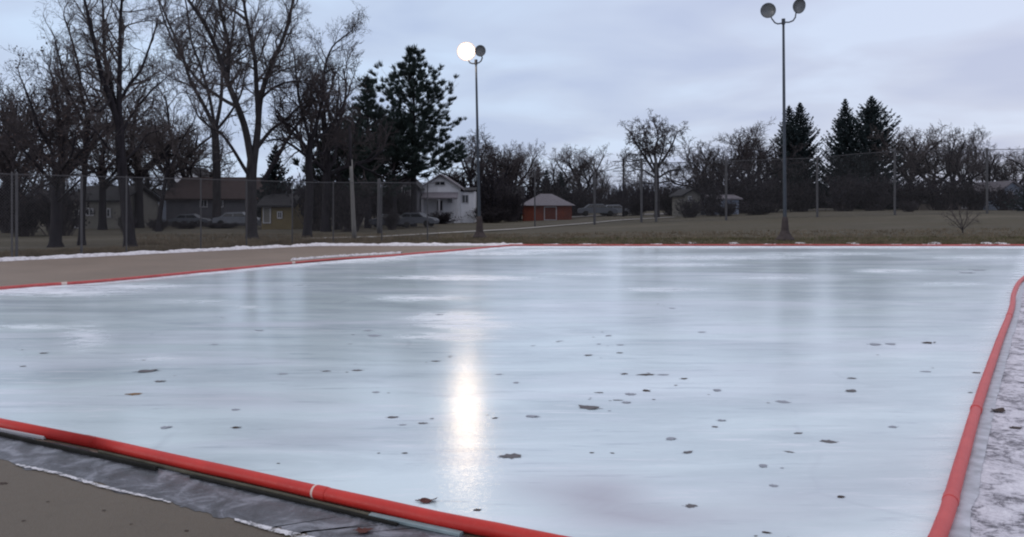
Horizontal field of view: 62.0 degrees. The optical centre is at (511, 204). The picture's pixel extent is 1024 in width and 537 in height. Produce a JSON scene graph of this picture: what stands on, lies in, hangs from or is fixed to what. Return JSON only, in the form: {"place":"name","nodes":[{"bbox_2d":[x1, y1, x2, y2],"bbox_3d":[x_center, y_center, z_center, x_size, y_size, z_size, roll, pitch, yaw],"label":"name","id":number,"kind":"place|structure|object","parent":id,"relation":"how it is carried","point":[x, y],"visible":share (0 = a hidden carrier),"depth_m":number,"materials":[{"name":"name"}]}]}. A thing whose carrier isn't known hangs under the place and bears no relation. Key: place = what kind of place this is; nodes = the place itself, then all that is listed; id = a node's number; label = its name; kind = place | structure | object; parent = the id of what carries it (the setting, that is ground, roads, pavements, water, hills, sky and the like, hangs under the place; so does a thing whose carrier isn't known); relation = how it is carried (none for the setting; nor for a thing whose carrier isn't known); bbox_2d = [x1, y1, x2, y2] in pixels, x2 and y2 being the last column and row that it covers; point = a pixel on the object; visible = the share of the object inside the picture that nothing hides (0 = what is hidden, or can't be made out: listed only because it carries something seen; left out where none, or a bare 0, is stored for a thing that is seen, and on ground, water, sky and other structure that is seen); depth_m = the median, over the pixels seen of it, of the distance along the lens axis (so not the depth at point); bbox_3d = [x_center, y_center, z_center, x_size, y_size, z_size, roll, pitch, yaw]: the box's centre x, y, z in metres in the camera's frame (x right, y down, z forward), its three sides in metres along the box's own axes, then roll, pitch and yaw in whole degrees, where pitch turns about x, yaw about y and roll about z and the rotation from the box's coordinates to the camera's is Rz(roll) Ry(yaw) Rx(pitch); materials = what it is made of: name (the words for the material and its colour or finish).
{"place":"outdoors","nodes":[
{"label":"outdoors","id":0,"kind":"place"},
{"bbox_2d":[0,246,485,513],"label":"court","id":1,"kind":"object","parent":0,"point":[20,272],"visible":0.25,"depth_m":23.50,"materials":[{"name":"concrete"}]},
{"bbox_2d":[0,459,483,536],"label":"damp asphalt","id":2,"kind":"structure","parent":1,"relation":"on","point":[71,508],"depth_m":4.39,"materials":[{"name":"asphalt"}]},
{"bbox_2d":[0,432,465,536],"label":"plastic sheet","id":3,"kind":"object","parent":2,"relation":"on","point":[180,489],"visible":0.89,"depth_m":4.67,"materials":[{"name":"plastic"}]},
{"bbox_2d":[0,432,157,470],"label":"board","id":4,"kind":"object","parent":3,"relation":"on","point":[92,454],"visible":1,"depth_m":5.45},
{"bbox_2d":[16,463,170,502],"bbox_3d":[-2.433,1.590,4.892,1.407,0.001,0.054,0,0,29],"label":"frost crust","id":5,"kind":"object","parent":3,"relation":"on","point":[83,480],"visible":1,"depth_m":4.87,"materials":[{"name":"white"}]},
{"bbox_2d":[98,450,369,514],"bbox_3d":[-1.687,1.585,4.910,2.223,0.015,0.026,0,0,30],"label":"board","id":6,"kind":"object","parent":3,"relation":"on","point":[226,480],"visible":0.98,"depth_m":4.85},
{"bbox_2d":[190,474,398,525],"bbox_3d":[-1.222,1.587,4.607,1.513,0.014,0.023,0,0,30],"label":"board","id":7,"kind":"object","parent":3,"relation":"on","point":[376,519],"visible":1,"depth_m":4.55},
{"bbox_2d":[369,512,462,536],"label":"board","id":8,"kind":"object","parent":3,"relation":"on","point":[434,528],"visible":1,"depth_m":4.20,"materials":[{"name":"grey wood"}]},
{"bbox_2d":[0,245,509,289],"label":"red pipe","id":9,"kind":"object","parent":1,"relation":"on","point":[131,278],"visible":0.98,"depth_m":20.12,"materials":[{"name":"plastic"}]},
{"bbox_2d":[0,242,521,260],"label":"snow bank","id":10,"kind":"structure","parent":1,"relation":"on","point":[79,255],"depth_m":30.24,"materials":[{"name":"snow"}]},
{"bbox_2d":[290,251,401,260],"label":"board","id":11,"kind":"structure","parent":1,"relation":"on","point":[324,256],"depth_m":26.16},
{"bbox_2d":[0,235,508,257],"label":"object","id":12,"kind":"structure","parent":0,"point":[33,252],"depth_m":31.96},
{"bbox_2d":[0,246,1023,536],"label":"ice","id":13,"kind":"structure","parent":0,"point":[752,334],"depth_m":7.91,"materials":[{"name":"ice"}]},
{"bbox_2d":[0,418,568,536],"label":"red pipe","id":14,"kind":"object","parent":13,"relation":"on","point":[476,526],"visible":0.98,"depth_m":4.68,"materials":[{"name":"plastic"}]},
{"bbox_2d":[0,208,1023,252],"bbox_3d":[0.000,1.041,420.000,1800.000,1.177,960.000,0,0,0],"label":"ground","id":15,"kind":"structure","parent":0,"point":[924,220],"depth_m":51.76,"materials":[{"name":"brown plant"}]},
{"bbox_2d":[0,180,39,232],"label":"bush","id":16,"kind":"object","parent":15,"relation":"on","point":[1,200],"visible":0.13,"depth_m":47.64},
{"bbox_2d":[0,186,50,236],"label":"bush","id":17,"kind":"object","parent":15,"relation":"on","point":[23,220],"visible":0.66,"depth_m":42.65,"materials":[{"name":"plant"}]},
{"bbox_2d":[0,111,82,233],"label":"bare tree","id":18,"kind":"object","parent":15,"relation":"on","point":[3,166],"visible":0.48,"depth_m":43.66,"materials":[{"name":"brown plant"}]},
{"bbox_2d":[21,183,94,235],"bbox_3d":[-23.334,0.242,44.157,2.869,2.997,3.280,0,0,-8],"label":"bush","id":19,"kind":"object","parent":15,"relation":"on","point":[66,203],"visible":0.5,"depth_m":43.73,"materials":[{"name":"plant"}]},
{"bbox_2d":[0,35,117,247],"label":"bare tree","id":20,"kind":"object","parent":15,"relation":"on","point":[56,204],"visible":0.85,"depth_m":32.18,"materials":[{"name":"brown plant"}]},
{"bbox_2d":[0,74,123,230],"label":"bare tree","id":21,"kind":"object","parent":15,"relation":"on","point":[16,107],"visible":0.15,"depth_m":51.90,"materials":[{"name":"brown plant"}]},
{"bbox_2d":[0,29,143,230],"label":"bare tree","id":22,"kind":"object","parent":15,"relation":"on","point":[30,117],"visible":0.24,"depth_m":50.07,"materials":[{"name":"brown plant"}]},
{"bbox_2d":[25,0,138,244],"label":"bare tree","id":23,"kind":"object","parent":15,"relation":"on","point":[83,102],"visible":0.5,"depth_m":33.89,"materials":[{"name":"brown plant"}]},
{"bbox_2d":[45,85,164,229],"bbox_3d":[-25.911,-3.062,54.649,6.954,9.752,6.339,0,0,-15],"label":"bare tree","id":24,"kind":"object","parent":15,"relation":"on","point":[103,210],"visible":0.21,"depth_m":53.79,"materials":[{"name":"brown plant"}]},
{"bbox_2d":[68,186,159,228],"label":"house","id":25,"kind":"structure","parent":15,"relation":"on","point":[114,197],"depth_m":56.26,"materials":[{"name":"beige"}]},
{"bbox_2d":[46,0,196,248],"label":"bare tree","id":26,"kind":"object","parent":15,"relation":"on","point":[107,79],"visible":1,"depth_m":31.38,"materials":[{"name":"brown plant"}]},
{"bbox_2d":[108,133,185,197],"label":"bare tree","id":27,"kind":"object","parent":15,"relation":"on","point":[150,185],"visible":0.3,"depth_m":62.02,"materials":[{"name":"brown plant"}]},
{"bbox_2d":[91,49,204,227],"bbox_3d":[-24.586,-4.407,58.098,7.739,12.567,8.490,0,0,-24],"label":"bare tree","id":28,"kind":"object","parent":15,"relation":"on","point":[140,204],"visible":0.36,"depth_m":57.80,"materials":[{"name":"brown plant"}]},
{"bbox_2d":[125,89,216,231],"bbox_3d":[-20.148,-2.582,50.099,5.971,8.685,3.643,0,0,0],"label":"bare tree","id":29,"kind":"object","parent":15,"relation":"on","point":[167,175],"visible":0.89,"depth_m":49.95,"materials":[{"name":"brown plant"}]},
{"bbox_2d":[125,57,236,189],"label":"bare tree","id":30,"kind":"object","parent":15,"relation":"on","point":[196,147],"visible":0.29,"depth_m":66.11,"materials":[{"name":"brown plant"}]},
{"bbox_2d":[168,214,210,225],"bbox_3d":[-22.853,1.110,60.500,2.790,0.880,1.128,0,0,-6],"label":"parked car","id":31,"kind":"object","parent":15,"relation":"on","point":[178,218],"visible":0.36,"depth_m":59.99,"materials":[{"name":"silver metal"}]},
{"bbox_2d":[147,119,239,181],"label":"bare tree","id":32,"kind":"object","parent":15,"relation":"on","point":[222,147],"visible":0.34,"depth_m":70.53,"materials":[{"name":"brown plant"}]},
{"bbox_2d":[143,0,281,223],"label":"bare tree","id":33,"kind":"object","parent":15,"relation":"on","point":[216,169],"visible":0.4,"depth_m":59.84,"materials":[{"name":"brown plant"}]},
{"bbox_2d":[165,177,267,225],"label":"house","id":34,"kind":"structure","parent":15,"relation":"on","point":[183,182],"depth_m":64.08,"materials":[{"name":"brown"}]},
{"bbox_2d":[0,172,437,256],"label":"chain link fence","id":35,"kind":"object","parent":15,"relation":"on","point":[16,174],"visible":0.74,"depth_m":29.89,"materials":[{"name":"metal"}]},
{"bbox_2d":[212,212,261,223],"bbox_3d":[-19.305,1.039,60.000,3.240,1.022,1.310,0,0,-3],"label":"parked car","id":36,"kind":"object","parent":15,"relation":"on","point":[240,218],"visible":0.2,"depth_m":59.38,"materials":[{"name":"white paint"}]},
{"bbox_2d":[123,0,351,238],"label":"bare tree","id":37,"kind":"object","parent":15,"relation":"on","point":[273,68],"visible":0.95,"depth_m":38.77,"materials":[{"name":"brown plant"}]},
{"bbox_2d":[257,145,295,219],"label":"spruce tree","id":38,"kind":"object","parent":15,"relation":"on","point":[273,176],"visible":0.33,"depth_m":57.67,"materials":[{"name":"green plant"}]},
{"bbox_2d":[257,194,303,228],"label":"shed","id":39,"kind":"structure","parent":15,"relation":"on","point":[281,215],"depth_m":55.00,"materials":[{"name":"beige"}]},
{"bbox_2d":[238,0,382,237],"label":"bare tree","id":40,"kind":"object","parent":15,"relation":"on","point":[307,152],"visible":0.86,"depth_m":40.85,"materials":[{"name":"brown plant"}]},
{"bbox_2d":[281,164,346,230],"bbox_3d":[-11.680,-0.371,52.096,3.197,4.349,3.655,0,0,42],"label":"bush","id":41,"kind":"object","parent":15,"relation":"on","point":[316,204],"visible":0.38,"depth_m":51.62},
{"bbox_2d":[264,28,399,231],"bbox_3d":[-11.124,-4.127,49.910,8.829,12.044,5.720,0,0,-43],"label":"bare tree","id":42,"kind":"object","parent":15,"relation":"on","point":[325,165],"visible":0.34,"depth_m":49.77,"materials":[{"name":"brown plant"}]},
{"bbox_2d":[292,121,376,229],"bbox_3d":[-10.957,-1.793,53.857,5.799,7.186,5.551,0,0,0],"label":"tree","id":43,"kind":"object","parent":15,"relation":"on","point":[346,174],"visible":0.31,"depth_m":53.53,"materials":[{"name":"brown plant"}]},
{"bbox_2d":[326,177,370,231],"bbox_3d":[-9.672,0.059,50.177,2.828,3.376,2.823,0,0,-35],"label":"bush","id":44,"kind":"object","parent":15,"relation":"on","point":[346,211],"visible":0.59,"depth_m":49.76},
{"bbox_2d":[348,125,356,239],"bbox_3d":[-7.210,-0.986,38.500,0.382,5.182,0.220,0,0,0],"label":"utility pole","id":45,"kind":"object","parent":15,"relation":"on","point":[353,220],"visible":0.86,"depth_m":38.43,"materials":[{"name":"grey wood"}]},
{"bbox_2d":[338,72,411,227],"bbox_3d":[-9.661,-3.561,58.013,5.734,10.722,4.854,0,0,0],"label":"pine tree","id":46,"kind":"object","parent":15,"relation":"on","point":[369,83],"visible":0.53,"depth_m":57.71,"materials":[{"name":"green plant"}]},
{"bbox_2d":[361,171,409,224],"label":"bush","id":47,"kind":"object","parent":15,"relation":"on","point":[386,200],"visible":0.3,"depth_m":65.54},
{"bbox_2d":[383,206,403,229],"bbox_3d":[-7.664,0.875,54.073,1.725,1.601,1.509,0,0,45],"label":"bush","id":48,"kind":"object","parent":15,"relation":"on","point":[391,217],"visible":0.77,"depth_m":53.84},
{"bbox_2d":[347,110,462,225],"bbox_3d":[-8.782,-2.467,60.069,8.912,8.535,8.016,0,0,34],"label":"tree","id":49,"kind":"object","parent":15,"relation":"on","point":[405,152],"visible":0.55,"depth_m":59.47,"materials":[{"name":"brown plant"}]},
{"bbox_2d":[353,43,467,226],"bbox_3d":[-6.909,-4.935,62.524,8.404,13.470,8.416,0,0,39],"label":"pine tree","id":50,"kind":"object","parent":15,"relation":"on","point":[414,90],"visible":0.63,"depth_m":61.42,"materials":[{"name":"green plant"}]},
{"bbox_2d":[397,212,438,226],"bbox_3d":[-6.790,1.053,60.000,3.150,0.994,1.274,0,0,11],"label":"parked car","id":51,"kind":"object","parent":15,"relation":"on","point":[415,217],"visible":0.46,"depth_m":59.38,"materials":[{"name":"silver metal"}]},
{"bbox_2d":[421,174,464,222],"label":"house","id":52,"kind":"structure","parent":15,"relation":"on","point":[447,197],"depth_m":74.00,"materials":[{"name":"white"}]},
{"bbox_2d":[461,187,476,222],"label":"house","id":53,"kind":"structure","parent":15,"relation":"on","point":[468,198],"depth_m":74.30,"materials":[{"name":"white"}]},
{"bbox_2d":[457,42,485,237],"bbox_3d":[-1.882,-2.939,39.991,1.397,9.278,0.693,0,0,0],"label":"light pole","id":54,"kind":"object","parent":15,"relation":"on","point":[467,51],"visible":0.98,"depth_m":39.93,"materials":[{"name":"metal"}]},
{"bbox_2d":[428,134,529,186],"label":"bare tree","id":55,"kind":"object","parent":15,"relation":"on","point":[469,170],"visible":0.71,"depth_m":83.39,"materials":[{"name":"brown plant"}]},
{"bbox_2d":[464,205,512,222],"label":"bush","id":56,"kind":"object","parent":15,"relation":"on","point":[493,217],"visible":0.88,"depth_m":73.63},
{"bbox_2d":[468,159,514,214],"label":"bush","id":57,"kind":"object","parent":15,"relation":"on","point":[489,199],"visible":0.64,"depth_m":81.47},
{"bbox_2d":[449,126,536,190],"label":"bare tree","id":58,"kind":"object","parent":15,"relation":"on","point":[506,159],"visible":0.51,"depth_m":87.84,"materials":[{"name":"brown plant"}]},
{"bbox_2d":[494,180,527,221],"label":"bush","id":59,"kind":"object","parent":15,"relation":"on","point":[514,206],"visible":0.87,"depth_m":77.65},
{"bbox_2d":[0,178,1023,215],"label":"woods","id":60,"kind":"object","parent":15,"relation":"on","point":[635,193],"visible":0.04,"depth_m":121.28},
{"bbox_2d":[479,141,548,189],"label":"bare tree","id":61,"kind":"object","parent":15,"relation":"on","point":[524,160],"visible":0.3,"depth_m":97.48,"materials":[{"name":"brown plant"}]},
{"bbox_2d":[525,175,564,200],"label":"bush","id":62,"kind":"object","parent":15,"relation":"on","point":[538,192],"visible":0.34,"depth_m":93.65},
{"bbox_2d":[521,194,573,220],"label":"brick garage","id":63,"kind":"structure","parent":15,"relation":"on","point":[528,212],"depth_m":80.00,"materials":[{"name":"red"}]},
{"bbox_2d":[524,150,580,190],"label":"bare tree","id":64,"kind":"object","parent":15,"relation":"on","point":[553,174],"visible":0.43,"depth_m":99.70,"materials":[{"name":"brown plant"}]},
{"bbox_2d":[553,183,608,215],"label":"bare tree","id":65,"kind":"object","parent":15,"relation":"on","point":[577,201],"visible":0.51,"depth_m":95.50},
{"bbox_2d":[544,144,618,193],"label":"bare tree","id":66,"kind":"object","parent":15,"relation":"on","point":[583,167],"visible":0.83,"depth_m":103.27,"materials":[{"name":"brown plant"}]},
{"bbox_2d":[577,204,617,215],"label":"parked car","id":67,"kind":"object","parent":15,"relation":"on","point":[602,208],"visible":0.69,"depth_m":87.23,"materials":[{"name":"silver metal"}]},
{"bbox_2d":[619,194,651,215],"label":"bush","id":68,"kind":"object","parent":15,"relation":"on","point":[632,207],"visible":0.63,"depth_m":87.41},
{"bbox_2d":[616,108,704,217],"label":"bare tree","id":69,"kind":"object","parent":15,"relation":"on","point":[647,149],"visible":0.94,"depth_m":73.61,"materials":[{"name":"brown plant"}]},
{"bbox_2d":[653,183,691,214],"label":"bush","id":70,"kind":"object","parent":15,"relation":"on","point":[668,207],"visible":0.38,"depth_m":83.46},
{"bbox_2d":[669,188,704,216],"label":"house","id":71,"kind":"structure","parent":15,"relation":"on","point":[680,196],"depth_m":77.02,"materials":[{"name":"beige"}]},
{"bbox_2d":[671,196,709,217],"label":"bush","id":72,"kind":"object","parent":15,"relation":"on","point":[693,206],"visible":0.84,"depth_m":69.85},
{"bbox_2d":[659,136,740,193],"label":"bare tree","id":73,"kind":"object","parent":15,"relation":"on","point":[705,158],"visible":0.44,"depth_m":87.84,"materials":[{"name":"brown plant"}]},
{"bbox_2d":[683,162,729,201],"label":"bush","id":74,"kind":"object","parent":15,"relation":"on","point":[712,182],"visible":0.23,"depth_m":81.11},
{"bbox_2d":[700,185,723,215],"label":"bush","id":75,"kind":"object","parent":15,"relation":"on","point":[710,197],"visible":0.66,"depth_m":73.70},
{"bbox_2d":[671,117,774,190],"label":"bare tree","id":76,"kind":"object","parent":15,"relation":"on","point":[745,153],"visible":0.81,"depth_m":84.88,"materials":[{"name":"brown plant"}]},
{"bbox_2d":[713,164,775,212],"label":"bush","id":77,"kind":"object","parent":15,"relation":"on","point":[739,190],"visible":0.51,"depth_m":81.23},
{"bbox_2d":[706,123,810,190],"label":"bare tree","id":78,"kind":"object","parent":15,"relation":"on","point":[761,154],"visible":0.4,"depth_m":88.85,"materials":[{"name":"brown plant"}]},
{"bbox_2d":[737,198,781,214],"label":"bush","id":79,"kind":"object","parent":15,"relation":"on","point":[759,212],"visible":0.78,"depth_m":71.41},
{"bbox_2d":[509,244,1023,245],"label":"red pipe","id":80,"kind":"object","parent":15,"relation":"on","point":[766,244],"visible":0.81,"depth_m":32.69,"materials":[{"name":"plastic"}]},
{"bbox_2d":[742,133,796,185],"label":"bare tree","id":81,"kind":"object","parent":15,"relation":"on","point":[763,172],"visible":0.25,"depth_m":92.72,"materials":[{"name":"brown plant"}]},
{"bbox_2d":[745,175,796,212],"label":"bush","id":82,"kind":"object","parent":15,"relation":"on","point":[778,195],"visible":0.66,"depth_m":79.36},
{"bbox_2d":[534,148,1023,225],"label":"chain link fence","id":83,"kind":"object","parent":15,"relation":"on","point":[641,207],"visible":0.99,"depth_m":60.00,"materials":[{"name":"metal"}]},
{"bbox_2d":[760,0,805,240],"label":"light pole","id":84,"kind":"object","parent":15,"relation":"on","point":[767,10],"visible":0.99,"depth_m":36.94,"materials":[{"name":"metal"}]},
{"bbox_2d":[769,106,815,209],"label":"spruce tree","id":85,"kind":"object","parent":15,"relation":"on","point":[788,114],"visible":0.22,"depth_m":95.60,"materials":[{"name":"green plant"}]},
{"bbox_2d":[762,102,835,208],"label":"spruce tree","id":86,"kind":"object","parent":15,"relation":"on","point":[804,132],"visible":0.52,"depth_m":94.16,"materials":[{"name":"green plant"}]},
{"bbox_2d":[781,177,821,211],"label":"bush","id":87,"kind":"object","parent":15,"relation":"on","point":[799,190],"visible":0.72,"depth_m":81.44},
{"bbox_2d":[818,170,874,210],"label":"bush","id":88,"kind":"object","parent":15,"relation":"on","point":[844,198],"visible":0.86,"depth_m":79.36,"materials":[{"name":"plant"}]},
{"bbox_2d":[812,98,884,208],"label":"spruce tree","id":89,"kind":"object","parent":15,"relation":"on","point":[844,113],"visible":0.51,"depth_m":93.38,"materials":[{"name":"green plant"}]},
{"bbox_2d":[800,95,949,209],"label":"spruce tree","id":90,"kind":"object","parent":15,"relation":"on","point":[871,113],"visible":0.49,"depth_m":90.91,"materials":[{"name":"green plant"}]},
{"bbox_2d":[853,166,900,210],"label":"bush","id":91,"kind":"object","parent":15,"relation":"on","point":[876,206],"visible":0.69,"depth_m":79.38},
{"bbox_2d":[892,175,927,209],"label":"bush","id":92,"kind":"object","parent":15,"relation":"on","point":[918,189],"visible":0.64,"depth_m":79.33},
{"bbox_2d":[868,119,971,189],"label":"bare tree","id":93,"kind":"object","parent":15,"relation":"on","point":[899,145],"visible":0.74,"depth_m":87.39,"materials":[{"name":"brown plant"}]},
{"bbox_2d":[896,123,982,185],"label":"bare tree","id":94,"kind":"object","parent":15,"relation":"on","point":[944,173],"visible":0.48,"depth_m":85.39,"materials":[{"name":"brown plant"}]},
{"bbox_2d":[909,176,973,210],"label":"bush","id":95,"kind":"object","parent":15,"relation":"on","point":[935,199],"visible":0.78,"depth_m":77.54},
{"bbox_2d":[901,127,1000,209],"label":"bare tree","id":96,"kind":"object","parent":15,"relation":"on","point":[963,145],"visible":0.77,"depth_m":83.48,"materials":[{"name":"brown plant"}]},
{"bbox_2d":[941,204,985,232],"bbox_3d":[22.750,0.769,43.037,2.206,1.785,1.437,0,0,32],"label":"shrub","id":97,"kind":"object","parent":15,"relation":"on","point":[961,227],"visible":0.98,"depth_m":42.99,"materials":[{"name":"brown plant"}]},
{"bbox_2d":[943,125,996,186],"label":"bare tree","id":98,"kind":"object","parent":15,"relation":"on","point":[972,144],"visible":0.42,"depth_m":90.57,"materials":[{"name":"brown plant"}]},
{"bbox_2d":[950,177,997,210],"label":"bush","id":99,"kind":"object","parent":15,"relation":"on","point":[977,198],"visible":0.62,"depth_m":77.56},
{"bbox_2d":[949,145,1023,184],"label":"bare tree","id":100,"kind":"object","parent":15,"relation":"on","point":[995,169],"visible":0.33,"depth_m":91.39,"materials":[{"name":"brown plant"}]},
{"bbox_2d":[973,180,1022,209],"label":"house","id":101,"kind":"structure","parent":15,"relation":"on","point":[1009,184],"depth_m":83.14,"materials":[{"name":"grey"}]},
{"bbox_2d":[984,151,1023,184],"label":"bare tree","id":102,"kind":"object","parent":15,"relation":"on","point":[1016,180],"visible":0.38,"depth_m":91.71,"materials":[{"name":"brown plant"}]},
{"bbox_2d":[988,184,1023,210],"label":"bush","id":103,"kind":"object","parent":15,"relation":"on","point":[999,203],"visible":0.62,"depth_m":77.61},
{"bbox_2d":[994,146,1023,179],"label":"bare tree","id":104,"kind":"object","parent":15,"relation":"on","point":[1021,165],"visible":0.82,"depth_m":74.61,"materials":[{"name":"brown plant"}]},
{"bbox_2d":[0,0,1023,193],"label":"sky","id":105,"kind":"structure","parent":0,"point":[556,73],"materials":[{"name":"grey"}]},
{"bbox_2d":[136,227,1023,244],"bbox_3d":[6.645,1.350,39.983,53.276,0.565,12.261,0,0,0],"label":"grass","id":106,"kind":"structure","parent":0,"point":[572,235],"depth_m":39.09,"materials":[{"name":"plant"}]},
{"bbox_2d":[970,281,1023,536],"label":"frosted ground","id":107,"kind":"structure","parent":0,"point":[997,509],"depth_m":5.25,"materials":[{"name":"snow"}]},
{"bbox_2d":[948,282,1023,536],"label":"ice ledge","id":108,"kind":"object","parent":107,"relation":"on","point":[961,527],"visible":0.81,"depth_m":5.65,"materials":[{"name":"ice"}]},
{"bbox_2d":[927,276,1023,536],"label":"red pipe","id":109,"kind":"object","parent":108,"relation":"on","point":[944,518],"visible":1,"depth_m":5.43,"materials":[{"name":"plastic"}]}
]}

